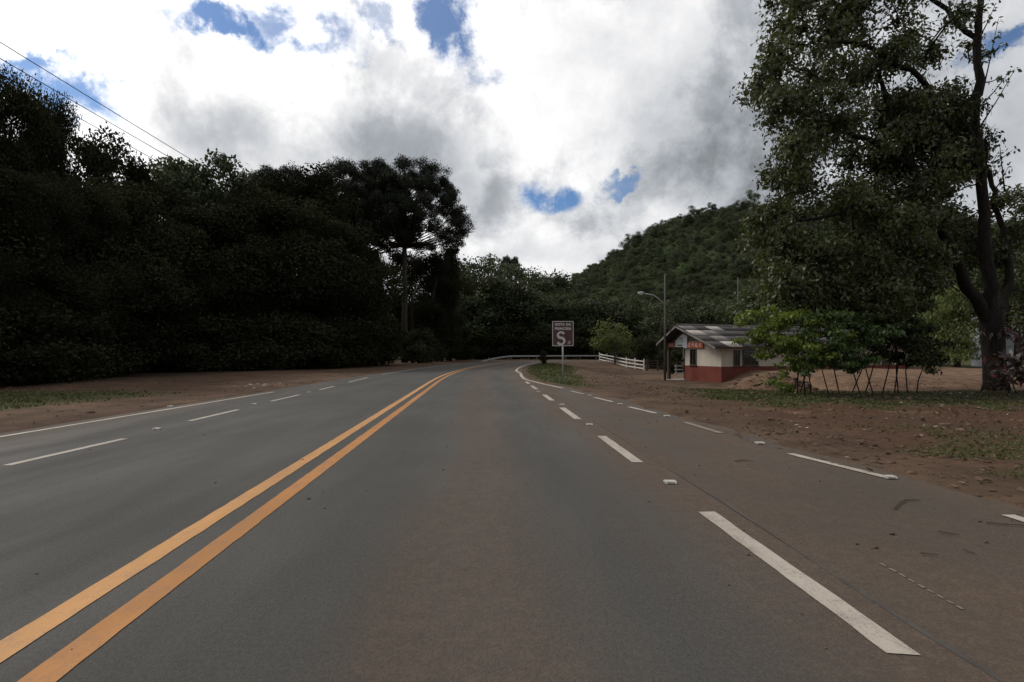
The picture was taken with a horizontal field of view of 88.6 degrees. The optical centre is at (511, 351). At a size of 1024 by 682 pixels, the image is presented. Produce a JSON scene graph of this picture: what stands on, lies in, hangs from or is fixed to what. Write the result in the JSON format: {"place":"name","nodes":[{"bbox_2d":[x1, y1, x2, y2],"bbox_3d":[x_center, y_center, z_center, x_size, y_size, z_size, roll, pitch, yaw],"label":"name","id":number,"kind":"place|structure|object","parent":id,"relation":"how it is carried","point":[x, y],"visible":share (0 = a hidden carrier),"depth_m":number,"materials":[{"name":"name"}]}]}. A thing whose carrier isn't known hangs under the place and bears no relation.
{"place":"outdoors","nodes":[
{"label":"outdoors","id":0,"kind":"place"},
{"bbox_2d":[0,368,404,432],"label":"dirt layby","id":1,"kind":"structure","parent":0,"point":[207,384],"depth_m":18.70,"materials":[{"name":"soil"}]},
{"bbox_2d":[0,172,126,344],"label":"forest tree","id":2,"kind":"object","parent":1,"relation":"on","point":[50,202],"visible":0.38,"depth_m":23.15,"materials":[{"name":"green plant"}]},
{"bbox_2d":[18,166,149,346],"bbox_3d":[-22.585,-3.747,26.762,7.354,10.657,6.177,0,0,20],"label":"forest tree","id":3,"kind":"object","parent":1,"relation":"on","point":[101,200],"visible":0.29,"depth_m":26.79,"materials":[{"name":"green plant"}]},
{"bbox_2d":[41,172,205,336],"bbox_3d":[-22.300,-4.251,29.938,8.618,11.714,8.706,0,0,44],"label":"forest tree","id":4,"kind":"object","parent":1,"relation":"on","point":[158,288],"visible":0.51,"depth_m":29.48,"materials":[{"name":"green plant"}]},
{"bbox_2d":[240,314,330,369],"bbox_3d":[-16.628,-0.515,38.992,6.601,4.505,6.185,0,0,-2],"label":"undergrowth bush","id":5,"kind":"object","parent":1,"relation":"on","point":[297,352],"visible":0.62,"depth_m":37.86,"materials":[{"name":"green plant"}]},
{"bbox_2d":[0,58,407,288],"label":"power line","id":6,"kind":"object","parent":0,"point":[154,148],"visible":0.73,"depth_m":16.89,"materials":[{"name":"metal"}]},
{"bbox_2d":[0,42,411,287],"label":"power line","id":7,"kind":"object","parent":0,"point":[153,136],"visible":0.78,"depth_m":16.78,"materials":[{"name":"metal"}]},
{"bbox_2d":[0,74,412,295],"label":"power line","id":8,"kind":"object","parent":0,"point":[145,154],"visible":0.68,"depth_m":16.45,"materials":[{"name":"metal"}]},
{"bbox_2d":[0,359,1005,681],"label":"road","id":9,"kind":"structure","parent":0,"point":[554,547],"depth_m":3.30,"materials":[{"name":"grey asphalt"}]},
{"bbox_2d":[35,394,1012,649],"bbox_3d":[-1.521,1.297,9.093,10.811,0.025,13.628,0,0,0],"label":"road grit","id":10,"kind":"object","parent":9,"relation":"on","point":[649,454],"visible":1,"depth_m":4.02,"materials":[{"name":"grey gravel"}]},
{"bbox_2d":[0,356,1023,419],"bbox_3d":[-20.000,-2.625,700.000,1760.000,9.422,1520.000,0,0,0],"label":"ground","id":11,"kind":"structure","parent":0,"point":[969,374],"depth_m":23.45,"materials":[{"name":"soil"}]},
{"bbox_2d":[0,60,83,295],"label":"forest tree","id":12,"kind":"object","parent":11,"relation":"on","point":[18,104],"visible":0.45,"depth_m":25.20,"materials":[{"name":"green plant"}]},
{"bbox_2d":[12,88,96,308],"bbox_3d":[-24.556,-6.169,27.973,3.852,15.822,4.586,0,0,0],"label":"forest tree","id":13,"kind":"object","parent":11,"relation":"on","point":[59,160],"visible":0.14,"depth_m":27.57,"materials":[{"name":"green plant"}]},
{"bbox_2d":[65,121,130,304],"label":"tree","id":14,"kind":"object","parent":11,"relation":"on","point":[95,160],"visible":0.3,"depth_m":32.69,"materials":[{"name":"green plant"}]},
{"bbox_2d":[109,141,163,259],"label":"vine covered tree","id":15,"kind":"object","parent":11,"relation":"on","point":[134,172],"visible":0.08,"depth_m":35.69,"materials":[{"name":"green plant"}]},
{"bbox_2d":[140,154,217,224],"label":"forest tree","id":16,"kind":"object","parent":11,"relation":"on","point":[171,173],"visible":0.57,"depth_m":41.37,"materials":[{"name":"green plant"}]},
{"bbox_2d":[145,159,220,227],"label":"forest tree","id":17,"kind":"object","parent":11,"relation":"on","point":[175,188],"depth_m":51.66,"materials":[{"name":"green plant"}]},
{"bbox_2d":[191,176,227,348],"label":"vine covered tree","id":18,"kind":"object","parent":11,"relation":"on","point":[207,196],"visible":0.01,"depth_m":45.63,"materials":[{"name":"green plant"}]},
{"bbox_2d":[164,148,259,211],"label":"tree","id":19,"kind":"object","parent":11,"relation":"on","point":[223,164],"visible":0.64,"depth_m":44.21,"materials":[{"name":"green plant"}]},
{"bbox_2d":[195,189,325,339],"bbox_3d":[-20.180,-5.754,41.895,9.699,14.787,9.774,0,0,40],"label":"forest tree","id":20,"kind":"object","parent":11,"relation":"on","point":[240,201],"visible":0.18,"depth_m":40.22,"materials":[{"name":"green plant"}]},
{"bbox_2d":[223,160,356,268],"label":"candelabra pine","id":21,"kind":"object","parent":11,"relation":"on","point":[286,170],"visible":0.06,"depth_m":51.58,"materials":[{"name":"green plant"}]},
{"bbox_2d":[235,194,373,367],"bbox_3d":[-16.983,-5.433,42.723,11.442,14.256,11.559,0,0,-8],"label":"forest tree","id":22,"kind":"object","parent":11,"relation":"on","point":[321,270],"visible":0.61,"depth_m":40.51,"materials":[{"name":"green plant"}]},
{"bbox_2d":[250,161,364,342],"bbox_3d":[-20.597,-8.474,52.099,13.583,20.551,13.479,0,0,-5],"label":"forest tree","id":23,"kind":"object","parent":11,"relation":"on","point":[319,177],"visible":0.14,"depth_m":50.32,"materials":[{"name":"green plant"}]},
{"bbox_2d":[266,318,356,368],"bbox_3d":[-15.478,-0.497,39.772,6.135,4.468,6.548,0,0,23],"label":"undergrowth bush","id":24,"kind":"object","parent":11,"relation":"on","point":[320,328],"visible":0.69,"depth_m":39.16,"materials":[{"name":"green plant"}]},
{"bbox_2d":[267,216,367,366],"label":"forest tree","id":25,"kind":"object","parent":11,"relation":"on","point":[348,295],"visible":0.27,"depth_m":42.32,"materials":[{"name":"green plant"}]},
{"bbox_2d":[306,315,381,368],"bbox_3d":[-14.040,-0.581,42.166,6.675,4.555,6.254,0,0,-43],"label":"undergrowth bush","id":26,"kind":"object","parent":11,"relation":"on","point":[340,325],"visible":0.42,"depth_m":41.44,"materials":[{"name":"green plant"}]},
{"bbox_2d":[332,194,391,295],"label":"forest tree","id":27,"kind":"object","parent":11,"relation":"on","point":[376,236],"visible":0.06,"depth_m":56.48,"materials":[{"name":"green plant"}]},
{"bbox_2d":[312,219,420,362],"bbox_3d":[-14.368,-4.963,46.922,10.713,13.213,10.604,0,0,35],"label":"forest tree","id":28,"kind":"object","parent":11,"relation":"on","point":[372,299],"visible":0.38,"depth_m":45.73,"materials":[{"name":"green plant"}]},
{"bbox_2d":[351,242,392,333],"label":"forest tree","id":29,"kind":"object","parent":11,"relation":"on","point":[374,256],"visible":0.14,"depth_m":53.56,"materials":[{"name":"green plant"}]},
{"bbox_2d":[322,155,428,255],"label":"candelabra pine","id":30,"kind":"object","parent":11,"relation":"on","point":[348,169],"visible":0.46,"depth_m":58.03,"materials":[{"name":"green plant"}]},
{"bbox_2d":[345,153,475,362],"bbox_3d":[-12.824,-10.792,62.839,16.584,24.974,16.483,0,0,-17],"label":"candelabra pine","id":31,"kind":"object","parent":11,"relation":"on","point":[447,200],"visible":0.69,"depth_m":59.83,"materials":[{"name":"green plant"}]},
{"bbox_2d":[411,284,422,362],"bbox_3d":[-11.377,-3.152,62.742,1.688,9.895,0.331,0,0,22],"label":"power pole","id":32,"kind":"object","parent":11,"relation":"on","point":[412,311],"visible":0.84,"depth_m":62.90,"materials":[{"name":"grey wood"}]},
{"bbox_2d":[379,250,460,360],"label":"forest tree","id":33,"kind":"object","parent":11,"relation":"on","point":[396,258],"visible":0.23,"depth_m":72.95,"materials":[{"name":"green plant"}]},
{"bbox_2d":[393,327,448,362],"bbox_3d":[-10.786,-0.601,62.201,6.460,4.705,6.895,0,0,38],"label":"undergrowth bush","id":34,"kind":"object","parent":11,"relation":"on","point":[418,354],"visible":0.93,"depth_m":61.37,"materials":[{"name":"green plant"}]},
{"bbox_2d":[396,249,466,361],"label":"forest tree","id":35,"kind":"object","parent":11,"relation":"on","point":[429,315],"visible":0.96,"depth_m":67.22,"materials":[{"name":"green plant"}]},
{"bbox_2d":[417,293,478,330],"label":"tree","id":36,"kind":"object","parent":11,"relation":"on","point":[464,300],"visible":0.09,"depth_m":87.40,"materials":[{"name":"green plant"}]},
{"bbox_2d":[421,266,477,360],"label":"forest tree","id":37,"kind":"object","parent":11,"relation":"on","point":[465,331],"visible":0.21,"depth_m":77.60,"materials":[{"name":"green plant"}]},
{"bbox_2d":[437,235,463,360],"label":"vine covered tree","id":38,"kind":"object","parent":11,"relation":"on","point":[451,251],"visible":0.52,"depth_m":71.61,"materials":[{"name":"green plant"}]},
{"bbox_2d":[453,336,476,359],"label":"undergrowth bush","id":39,"kind":"object","parent":11,"relation":"on","point":[468,350],"visible":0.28,"depth_m":81.49,"materials":[{"name":"green plant"}]},
{"bbox_2d":[452,298,495,341],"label":"tree","id":40,"kind":"object","parent":11,"relation":"on","point":[468,314],"visible":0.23,"depth_m":91.35,"materials":[{"name":"green plant"}]},
{"bbox_2d":[458,333,494,359],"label":"undergrowth bush","id":41,"kind":"object","parent":11,"relation":"on","point":[481,351],"visible":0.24,"depth_m":88.36,"materials":[{"name":"green plant"}]},
{"bbox_2d":[461,277,521,358],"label":"tree","id":42,"kind":"object","parent":11,"relation":"on","point":[489,315],"visible":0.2,"depth_m":91.61,"materials":[{"name":"green plant"}]},
{"bbox_2d":[474,332,517,359],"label":"undergrowth bush","id":43,"kind":"object","parent":11,"relation":"on","point":[504,349],"visible":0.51,"depth_m":89.86,"materials":[{"name":"green plant"}]},
{"bbox_2d":[462,272,537,333],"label":"tree","id":44,"kind":"object","parent":11,"relation":"on","point":[490,286],"visible":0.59,"depth_m":93.99,"materials":[{"name":"green plant"}]},
{"bbox_2d":[498,254,523,282],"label":"candelabra pine","id":45,"kind":"object","parent":11,"relation":"on","point":[515,260],"visible":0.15,"depth_m":126.51,"materials":[{"name":"green plant"}]},
{"bbox_2d":[4,371,1023,479],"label":"dirt clods","id":46,"kind":"object","parent":11,"relation":"on","point":[831,409],"visible":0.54,"depth_m":11.37,"materials":[{"name":"brown soil"}]},
{"bbox_2d":[484,279,551,331],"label":"tree","id":47,"kind":"object","parent":11,"relation":"on","point":[499,298],"visible":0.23,"depth_m":96.39,"materials":[{"name":"green plant"}]},
{"bbox_2d":[497,263,561,327],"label":"tree","id":48,"kind":"object","parent":11,"relation":"on","point":[543,286],"visible":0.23,"depth_m":109.67,"materials":[{"name":"green plant"}]},
{"bbox_2d":[506,284,567,358],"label":"tree","id":49,"kind":"object","parent":11,"relation":"on","point":[532,310],"visible":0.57,"depth_m":95.45,"materials":[{"name":"green plant"}]},
{"bbox_2d":[512,266,574,344],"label":"tree","id":50,"kind":"object","parent":11,"relation":"on","point":[560,281],"visible":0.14,"depth_m":115.79,"materials":[{"name":"green plant"}]},
{"bbox_2d":[539,351,547,363],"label":"shrub","id":51,"kind":"object","parent":11,"relation":"on","point":[542,359],"visible":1,"depth_m":55.32,"materials":[{"name":"green plant"}]},
{"bbox_2d":[521,328,570,358],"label":"undergrowth bush","id":52,"kind":"object","parent":11,"relation":"on","point":[548,332],"visible":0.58,"depth_m":90.78,"materials":[{"name":"green plant"}]},
{"bbox_2d":[521,290,582,330],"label":"tree","id":53,"kind":"object","parent":11,"relation":"on","point":[555,297],"visible":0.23,"depth_m":100.99,"materials":[{"name":"green plant"}]},
{"bbox_2d":[552,321,573,382],"bbox_3d":[2.067,0.167,21.340,0.860,2.834,0.092,0,0,0],"label":"road sign","id":54,"kind":"object","parent":11,"relation":"on","point":[562,333],"visible":1,"depth_m":21.30,"materials":[{"name":"metal"}]},
{"bbox_2d":[546,333,587,358],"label":"undergrowth bush","id":55,"kind":"object","parent":11,"relation":"on","point":[576,339],"visible":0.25,"depth_m":90.32,"materials":[{"name":"green plant"}]},
{"bbox_2d":[550,324,603,358],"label":"undergrowth bush","id":56,"kind":"object","parent":11,"relation":"on","point":[582,332],"visible":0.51,"depth_m":90.68,"materials":[{"name":"green plant"}]},
{"bbox_2d":[483,355,671,360],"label":"guardrail","id":57,"kind":"object","parent":11,"relation":"on","point":[565,356],"visible":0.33,"depth_m":81.83,"materials":[{"name":"grey metal"}]},
{"bbox_2d":[547,294,608,358],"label":"tree","id":58,"kind":"object","parent":11,"relation":"on","point":[568,308],"visible":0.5,"depth_m":100.64,"materials":[{"name":"green plant"}]},
{"bbox_2d":[566,295,614,358],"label":"tree","id":59,"kind":"object","parent":11,"relation":"on","point":[596,304],"visible":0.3,"depth_m":101.86,"materials":[{"name":"green plant"}]},
{"bbox_2d":[579,333,609,358],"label":"undergrowth bush","id":60,"kind":"object","parent":11,"relation":"on","point":[595,341],"visible":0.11,"depth_m":90.05,"materials":[{"name":"green plant"}]},
{"bbox_2d":[577,297,637,338],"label":"tree","id":61,"kind":"object","parent":11,"relation":"on","point":[614,315],"visible":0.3,"depth_m":101.82,"materials":[{"name":"green plant"}]},
{"bbox_2d":[588,337,630,359],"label":"undergrowth bush","id":62,"kind":"object","parent":11,"relation":"on","point":[598,351],"visible":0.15,"depth_m":86.70,"materials":[{"name":"green plant"}]},
{"bbox_2d":[586,318,635,362],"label":"tree","id":63,"kind":"object","parent":11,"relation":"on","point":[611,338],"visible":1,"depth_m":65.40,"materials":[{"name":"green plant"}]},
{"bbox_2d":[599,352,644,370],"bbox_3d":[13.152,1.175,67.043,0.914,2.250,22.166,0,0,-3],"label":"rail fence","id":64,"kind":"object","parent":11,"relation":"on","point":[634,363],"visible":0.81,"depth_m":59.61,"materials":[{"name":"white paint"}]},
{"bbox_2d":[613,336,647,360],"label":"undergrowth bush","id":65,"kind":"object","parent":11,"relation":"on","point":[637,340],"visible":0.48,"depth_m":79.29,"materials":[{"name":"green plant"}]},
{"bbox_2d":[602,297,660,338],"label":"tree","id":66,"kind":"object","parent":11,"relation":"on","point":[635,303],"visible":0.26,"depth_m":103.73,"materials":[{"name":"green plant"}]},
{"bbox_2d":[624,300,671,350],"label":"tree","id":67,"kind":"object","parent":11,"relation":"on","point":[638,316],"visible":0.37,"depth_m":102.99,"materials":[{"name":"green plant"}]},
{"bbox_2d":[631,338,666,367],"bbox_3d":[15.848,0.336,60.186,4.594,3.802,4.903,0,0,9],"label":"shrub","id":68,"kind":"object","parent":11,"relation":"on","point":[643,349],"visible":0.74,"depth_m":59.50,"materials":[{"name":"green plant"}]},
{"bbox_2d":[638,304,695,355],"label":"tree","id":69,"kind":"object","parent":11,"relation":"on","point":[650,319],"visible":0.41,"depth_m":82.45,"materials":[{"name":"green plant"}]},
{"bbox_2d":[653,349,682,373],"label":"shrub","id":70,"kind":"object","parent":11,"relation":"on","point":[675,355],"visible":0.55,"depth_m":46.69,"materials":[{"name":"green plant"}]},
{"bbox_2d":[650,298,703,359],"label":"tree","id":71,"kind":"object","parent":11,"relation":"on","point":[668,304],"visible":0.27,"depth_m":77.79,"materials":[{"name":"green plant"}]},
{"bbox_2d":[662,294,722,333],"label":"tree","id":72,"kind":"object","parent":11,"relation":"on","point":[687,299],"visible":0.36,"depth_m":73.53,"materials":[{"name":"green plant"}]},
{"bbox_2d":[682,297,744,324],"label":"tree","id":73,"kind":"object","parent":11,"relation":"on","point":[701,315],"visible":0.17,"depth_m":70.12,"materials":[{"name":"green plant"}]},
{"bbox_2d":[705,300,758,324],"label":"tree","id":74,"kind":"object","parent":11,"relation":"on","point":[722,306],"visible":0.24,"depth_m":65.31,"materials":[{"name":"green plant"}]},
{"bbox_2d":[729,373,822,390],"bbox_3d":[11.875,1.445,24.340,4.250,0.932,4.840,0,0,0],"label":"dirt mound","id":75,"kind":"object","parent":11,"relation":"on","point":[743,383],"visible":0.48,"depth_m":23.51,"materials":[{"name":"soil"}]},
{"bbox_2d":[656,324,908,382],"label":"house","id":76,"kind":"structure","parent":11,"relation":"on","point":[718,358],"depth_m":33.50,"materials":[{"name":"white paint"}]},
{"bbox_2d":[668,334,703,347],"bbox_3d":[11.519,-0.730,35.033,0.138,0.960,3.550,0,0,-20],"label":"shop sign","id":77,"kind":"object","parent":76,"relation":"attached to","point":[681,341],"visible":0.99,"depth_m":34.98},
{"bbox_2d":[689,349,696,365],"bbox_3d":[11.841,0.368,34.366,0.077,1.095,0.700,0,0,-20],"label":"window","id":78,"kind":"structure","parent":76,"relation":"in","point":[692,351],"depth_m":34.34,"materials":[{"name":"black glass"}]},
{"bbox_2d":[733,351,740,366],"bbox_3d":[13.877,0.418,32.340,0.570,0.995,0.075,0,0,-20],"label":"window","id":79,"kind":"structure","parent":76,"relation":"in","point":[736,353],"depth_m":32.35,"materials":[{"name":"black glass"}]},
{"bbox_2d":[742,350,758,366],"bbox_3d":[14.887,0.393,32.708,1.320,1.045,0.075,0,0,-20],"label":"window","id":80,"kind":"structure","parent":76,"relation":"in","point":[748,361],"depth_m":32.70,"materials":[{"name":"black glass"}]},
{"bbox_2d":[729,304,859,394],"bbox_3d":[8.680,-0.079,15.998,3.727,2.893,3.101,0,0,0],"label":"shrub","id":81,"kind":"object","parent":11,"relation":"on","point":[793,346],"visible":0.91,"depth_m":15.74,"materials":[{"name":"green plant"}]},
{"bbox_2d":[763,304,858,323],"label":"leafy tree","id":82,"kind":"object","parent":11,"relation":"on","point":[774,313],"visible":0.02,"depth_m":49.97,"materials":[{"name":"green plant"}]},
{"bbox_2d":[786,307,906,393],"bbox_3d":[10.252,-0.025,15.935,3.799,2.750,2.896,0,0,0],"label":"shrub","id":83,"kind":"object","parent":11,"relation":"on","point":[850,365],"visible":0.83,"depth_m":15.52,"materials":[{"name":"green plant"}]},
{"bbox_2d":[729,0,1023,390],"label":"tree","id":84,"kind":"object","parent":11,"relation":"on","point":[921,125],"visible":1,"depth_m":17.60,"materials":[{"name":"green plant"}]},
{"bbox_2d":[836,302,958,393],"bbox_3d":[12.154,-0.093,16.482,4.265,2.927,2.886,0,0,0],"label":"shrub","id":85,"kind":"object","parent":11,"relation":"on","point":[922,346],"visible":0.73,"depth_m":16.07,"materials":[{"name":"green plant"}]},
{"bbox_2d":[897,296,967,365],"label":"leafy tree","id":86,"kind":"object","parent":11,"relation":"on","point":[921,335],"visible":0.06,"depth_m":43.90,"materials":[{"name":"green plant"}]},
{"bbox_2d":[901,319,970,364],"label":"leafy tree","id":87,"kind":"object","parent":11,"relation":"on","point":[945,359],"visible":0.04,"depth_m":50.66,"materials":[{"name":"green plant"}]},
{"bbox_2d":[910,284,983,366],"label":"leafy tree","id":88,"kind":"object","parent":11,"relation":"on","point":[945,311],"visible":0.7,"depth_m":40.42,"materials":[{"name":"green plant"}]},
{"bbox_2d":[943,213,1023,366],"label":"leafy tree","id":89,"kind":"object","parent":11,"relation":"on","point":[974,280],"visible":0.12,"depth_m":40.33,"materials":[{"name":"green plant"}]},
{"bbox_2d":[971,315,1022,366],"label":"shed","id":90,"kind":"structure","parent":11,"relation":"on","point":[974,362],"depth_m":45.32,"materials":[{"name":"white"}]},
{"bbox_2d":[978,317,1023,393],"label":"red leaf bush","id":91,"kind":"object","parent":11,"relation":"on","point":[1014,371],"visible":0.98,"depth_m":16.49,"materials":[{"name":"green plant"}]},
{"bbox_2d":[1006,257,1023,319],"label":"leafy tree","id":92,"kind":"object","parent":11,"relation":"on","point":[1021,307],"visible":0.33,"depth_m":35.39,"materials":[{"name":"green plant"}]},
{"bbox_2d":[0,363,1023,484],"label":"grass","id":93,"kind":"structure","parent":0,"point":[748,396],"depth_m":14.11,"materials":[{"name":"green plant"}]},
{"bbox_2d":[0,0,1023,300],"label":"sky","id":94,"kind":"structure","parent":0,"point":[565,129],"materials":[{"name":"white"}]},
{"bbox_2d":[522,361,1021,405],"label":"dirt driveway","id":95,"kind":"structure","parent":0,"point":[609,369],"depth_m":20.27,"materials":[{"name":"soil"}]},
{"bbox_2d":[638,274,665,379],"bbox_3d":[9.364,-1.460,35.158,1.960,7.554,0.259,0,0,-6],"label":"lamp post","id":96,"kind":"object","parent":95,"relation":"on","point":[641,293],"visible":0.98,"depth_m":35.14,"materials":[{"name":"grey metal"}]},
{"bbox_2d":[531,380,1023,681],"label":"bus bay","id":97,"kind":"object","parent":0,"point":[953,593],"visible":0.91,"depth_m":4.04,"materials":[{"name":"grey asphalt"}]},
{"bbox_2d":[577,211,1023,357],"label":"hill","id":98,"kind":"structure","parent":0,"point":[709,251],"depth_m":203.62,"materials":[{"name":"green plant"}]},
{"bbox_2d":[654,405,1023,507],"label":"dirt verge","id":99,"kind":"structure","parent":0,"point":[949,468],"depth_m":7.97,"materials":[{"name":"soil"}]},
{"bbox_2d":[599,380,1023,512],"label":"fallen leaves","id":100,"kind":"object","parent":99,"relation":"on","point":[931,457],"visible":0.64,"depth_m":8.97,"materials":[{"name":"brown plant"}]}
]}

